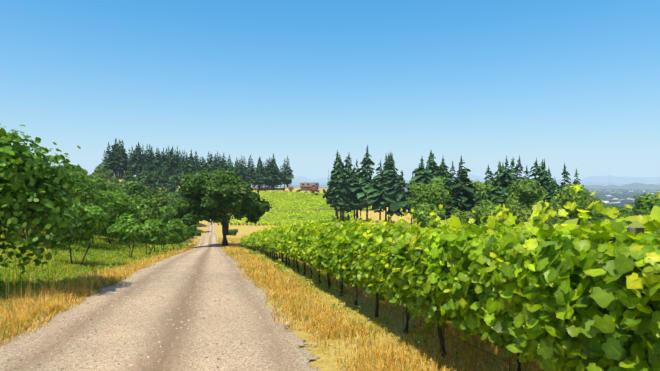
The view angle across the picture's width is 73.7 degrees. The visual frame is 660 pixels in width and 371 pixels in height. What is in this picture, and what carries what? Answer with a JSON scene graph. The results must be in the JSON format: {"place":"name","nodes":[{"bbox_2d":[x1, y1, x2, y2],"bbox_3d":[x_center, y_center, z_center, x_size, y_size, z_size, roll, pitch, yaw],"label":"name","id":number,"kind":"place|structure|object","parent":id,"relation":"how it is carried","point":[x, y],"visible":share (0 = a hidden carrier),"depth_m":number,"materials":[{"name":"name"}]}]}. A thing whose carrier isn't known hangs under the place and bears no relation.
{"place":"outdoors","nodes":[
{"label":"outdoors","id":0,"kind":"place"},
{"bbox_2d":[0,125,196,273],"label":"orchard tree","id":1,"kind":"object","parent":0,"point":[38,190],"depth_m":11.58,"materials":[{"name":"green plant"}]},
{"bbox_2d":[0,219,321,370],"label":"road","id":2,"kind":"structure","parent":0,"point":[209,251],"depth_m":7.01,"materials":[{"name":"beige gravel"}]},
{"bbox_2d":[2,260,381,370],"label":"road pebbles","id":3,"kind":"object","parent":2,"relation":"on","point":[118,363],"visible":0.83,"depth_m":7.50,"materials":[{"name":"stone"}]},
{"bbox_2d":[0,176,642,370],"bbox_3d":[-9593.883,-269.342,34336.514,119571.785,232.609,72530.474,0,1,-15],"label":"ground","id":4,"kind":"structure","parent":0,"point":[327,363],"depth_m":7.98,"materials":[{"name":"yellow plant"}]},
{"bbox_2d":[172,168,271,246],"bbox_3d":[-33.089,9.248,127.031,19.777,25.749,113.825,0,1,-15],"label":"oak tree","id":5,"kind":"object","parent":4,"relation":"on","point":[209,194],"depth_m":76.00,"materials":[{"name":"green plant"}]},
{"bbox_2d":[0,240,458,359],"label":"weedy grass","id":6,"kind":"structure","parent":4,"relation":"on","point":[300,270],"depth_m":17.65,"materials":[{"name":"green plant"}]},
{"bbox_2d":[229,190,371,225],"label":"vineyard","id":7,"kind":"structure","parent":4,"relation":"on","point":[312,200],"depth_m":337.49,"materials":[{"name":"green plant"}]},
{"bbox_2d":[288,182,318,190],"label":"house","id":8,"kind":"structure","parent":4,"relation":"on","point":[305,186],"depth_m":452.40,"materials":[{"name":"brown wood"}]},
{"bbox_2d":[282,188,325,194],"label":"shrub","id":9,"kind":"object","parent":4,"relation":"on","point":[299,190],"depth_m":433.52,"materials":[{"name":"green plant"}]},
{"bbox_2d":[243,183,659,370],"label":"trellis posts","id":10,"kind":"object","parent":4,"relation":"on","point":[635,230],"visible":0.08,"depth_m":6.34,"materials":[{"name":"brown wood"}]},
{"bbox_2d":[240,185,659,370],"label":"vine leaves","id":11,"kind":"object","parent":10,"relation":"on","point":[548,314],"visible":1,"depth_m":3.28,"materials":[{"name":"green plant"}]},
{"bbox_2d":[283,187,659,207],"bbox_3d":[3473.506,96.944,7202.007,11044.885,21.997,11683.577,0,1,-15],"label":"valley town buildings","id":12,"kind":"structure","parent":4,"relation":"on","point":[623,197],"depth_m":5361.27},
{"bbox_2d":[0,0,659,179],"label":"sky","id":13,"kind":"structure","parent":0,"point":[574,83],"materials":[{"name":"blue"}]},
{"bbox_2d":[101,138,585,226],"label":"conifer tree","id":14,"kind":"object","parent":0,"point":[364,192],"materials":[{"name":"green plant"}]},
{"bbox_2d":[58,163,659,228],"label":"deciduous tree","id":15,"kind":"object","parent":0,"point":[423,203],"depth_m":112.03,"materials":[{"name":"green plant"}]},
{"bbox_2d":[281,174,659,189],"bbox_3d":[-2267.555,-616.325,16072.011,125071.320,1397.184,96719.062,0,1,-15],"label":"distant hills","id":16,"kind":"structure","parent":0,"point":[611,182],"depth_m":28616.33,"materials":[{"name":"blue"}]},
{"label":"vine rows","id":17,"kind":"object","parent":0,"visible":0},
{"bbox_2d":[373,206,659,236],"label":"shoots","id":18,"kind":"object","parent":17,"relation":"on","point":[570,224],"depth_m":6.03,"materials":[{"name":"green plant"}]}
]}

